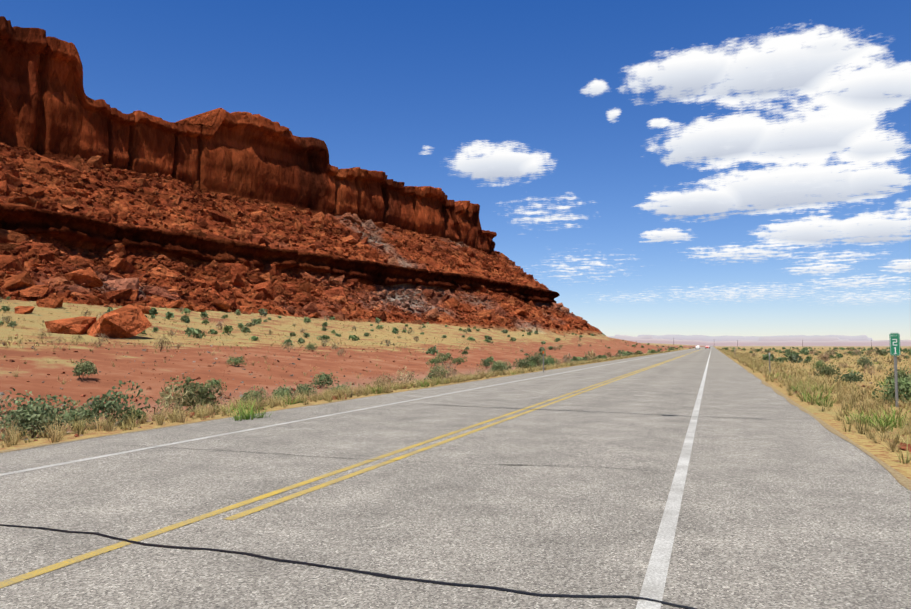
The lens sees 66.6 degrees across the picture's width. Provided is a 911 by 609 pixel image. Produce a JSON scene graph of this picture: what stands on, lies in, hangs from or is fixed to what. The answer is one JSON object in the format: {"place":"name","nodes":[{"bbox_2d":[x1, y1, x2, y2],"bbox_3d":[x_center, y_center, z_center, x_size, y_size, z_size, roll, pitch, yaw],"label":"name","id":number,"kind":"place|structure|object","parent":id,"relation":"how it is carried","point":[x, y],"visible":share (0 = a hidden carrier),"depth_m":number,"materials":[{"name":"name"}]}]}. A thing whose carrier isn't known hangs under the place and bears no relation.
{"place":"outdoors","nodes":[
{"label":"outdoors","id":0,"kind":"place"},
{"bbox_2d":[0,16,606,336],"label":"mesa cliff","id":1,"kind":"structure","parent":0,"point":[49,108],"depth_m":172.66,"materials":[{"name":"brown stone"}]},
{"bbox_2d":[0,142,605,335],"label":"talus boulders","id":2,"kind":"object","parent":1,"relation":"on","point":[267,284],"visible":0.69,"depth_m":154.38,"materials":[{"name":"brown stone"}]},
{"bbox_2d":[0,346,910,608],"bbox_3d":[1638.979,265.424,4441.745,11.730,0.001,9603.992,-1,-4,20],"label":"road","id":3,"kind":"structure","parent":0,"point":[794,507],"depth_m":6.66,"materials":[{"name":"grey asphalt"}]},
{"bbox_2d":[0,348,696,475],"bbox_3d":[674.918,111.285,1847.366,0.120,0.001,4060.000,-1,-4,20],"label":"edge line","id":4,"kind":"object","parent":3,"relation":"on","point":[238,431],"visible":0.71,"depth_m":11.69,"materials":[{"name":"white paint"}]},
{"bbox_2d":[0,524,697,608],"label":"tar crack","id":5,"kind":"object","parent":3,"relation":"on","point":[407,578],"visible":0.9,"depth_m":4.63,"materials":[{"name":"black asphalt"}]},
{"bbox_2d":[90,444,659,471],"bbox_3d":[-1.743,2.099,9.609,8.784,0.001,0.268,-1,-4,16],"label":"road crack","id":6,"kind":"object","parent":3,"relation":"on","point":[371,459],"visible":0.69,"depth_m":9.31,"materials":[{"name":"grey asphalt"}]},
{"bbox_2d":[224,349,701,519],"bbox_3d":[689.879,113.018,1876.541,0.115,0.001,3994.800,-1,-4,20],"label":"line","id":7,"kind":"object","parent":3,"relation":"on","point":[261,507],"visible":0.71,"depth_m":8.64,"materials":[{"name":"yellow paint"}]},
{"bbox_2d":[420,403,778,419],"bbox_3d":[2.744,2.494,16.283,9.013,0.001,0.328,-2,-4,28],"label":"tar crack","id":8,"kind":"object","parent":3,"relation":"on","point":[594,411],"visible":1,"depth_m":15.84,"materials":[{"name":"black asphalt"}]},
{"bbox_2d":[636,347,711,608],"bbox_3d":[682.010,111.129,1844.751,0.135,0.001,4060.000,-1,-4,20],"label":"edge line","id":9,"kind":"object","parent":3,"relation":"on","point":[653,585],"visible":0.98,"depth_m":5.74,"materials":[{"name":"white paint"}]},
{"bbox_2d":[0,299,910,479],"bbox_3d":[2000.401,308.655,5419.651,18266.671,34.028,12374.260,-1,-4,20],"label":"ground","id":10,"kind":"structure","parent":0,"point":[38,368],"depth_m":53.30,"materials":[{"name":"soil"}]},
{"bbox_2d":[14,267,318,338],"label":"fallen blocks","id":11,"kind":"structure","parent":10,"relation":"on","point":[127,321],"depth_m":66.44,"materials":[{"name":"brown stone"}]},
{"bbox_2d":[0,328,885,439],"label":"dry bushes","id":12,"kind":"object","parent":10,"relation":"on","point":[176,400],"visible":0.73,"depth_m":33.03,"materials":[{"name":"green plant"}]},
{"bbox_2d":[0,342,910,438],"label":"shrubs","id":13,"kind":"object","parent":10,"relation":"on","point":[29,417],"visible":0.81,"depth_m":19.60,"materials":[{"name":"green plant"}]},
{"bbox_2d":[0,300,910,392],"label":"dry grass","id":14,"kind":"structure","parent":10,"relation":"on","point":[756,362],"depth_m":57.91,"materials":[{"name":"beige plant"}]},
{"bbox_2d":[0,334,910,451],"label":"loose stones","id":15,"kind":"object","parent":10,"relation":"on","point":[904,448],"visible":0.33,"depth_m":36.44,"materials":[{"name":"red stone"}]},
{"bbox_2d":[0,297,910,363],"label":"dry bushes","id":16,"kind":"object","parent":10,"relation":"on","point":[588,357],"visible":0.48,"depth_m":98.85,"materials":[{"name":"plant"}]},
{"bbox_2d":[0,296,910,363],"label":"shrubs","id":17,"kind":"object","parent":10,"relation":"on","point":[791,355],"visible":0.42,"depth_m":107.00,"materials":[{"name":"green plant"}]},
{"bbox_2d":[219,377,910,430],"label":"green grass","id":18,"kind":"structure","parent":10,"relation":"on","point":[251,413],"depth_m":14.62,"materials":[{"name":"green plant"}]},
{"bbox_2d":[717,349,910,490],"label":"dirt","id":19,"kind":"structure","parent":10,"relation":"on","point":[902,480],"depth_m":11.43,"materials":[{"name":"beige soil"}]},
{"bbox_2d":[889,333,900,406],"bbox_3d":[13.193,2.111,20.767,0.270,2.520,0.042,-1,-4,20],"label":"mile marker sign","id":20,"kind":"object","parent":10,"relation":"on","point":[894,345],"visible":0.94,"depth_m":20.79,"materials":[{"name":"green metal"}]},
{"bbox_2d":[0,369,910,464],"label":"dry grass","id":21,"kind":"structure","parent":0,"point":[11,438],"depth_m":17.42,"materials":[{"name":"beige plant"}]},
{"bbox_2d":[0,0,910,339],"label":"sky","id":22,"kind":"structure","parent":0,"point":[660,167],"materials":[{"name":"blue"}]},
{"bbox_2d":[511,349,907,384],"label":"shrubs","id":23,"kind":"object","parent":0,"point":[807,377],"depth_m":53.45,"materials":[{"name":"green plant"}]},
{"bbox_2d":[607,335,848,340],"bbox_3d":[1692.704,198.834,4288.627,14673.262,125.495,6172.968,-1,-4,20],"label":"distant mesas","id":24,"kind":"structure","parent":0,"point":[822,338],"depth_m":6443.24,"materials":[{"name":"purple stone"}]},
{"bbox_2d":[615,335,877,340],"bbox_3d":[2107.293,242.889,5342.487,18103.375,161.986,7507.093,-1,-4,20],"label":"distant mesas","id":25,"kind":"structure","parent":0,"point":[736,338],"depth_m":8274.16,"materials":[{"name":"purple stone"}]},
{"bbox_2d":[621,339,910,345],"bbox_3d":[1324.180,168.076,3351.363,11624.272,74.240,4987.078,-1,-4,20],"label":"mesa terrain","id":26,"kind":"structure","parent":0,"point":[790,343],"depth_m":4930.91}
]}

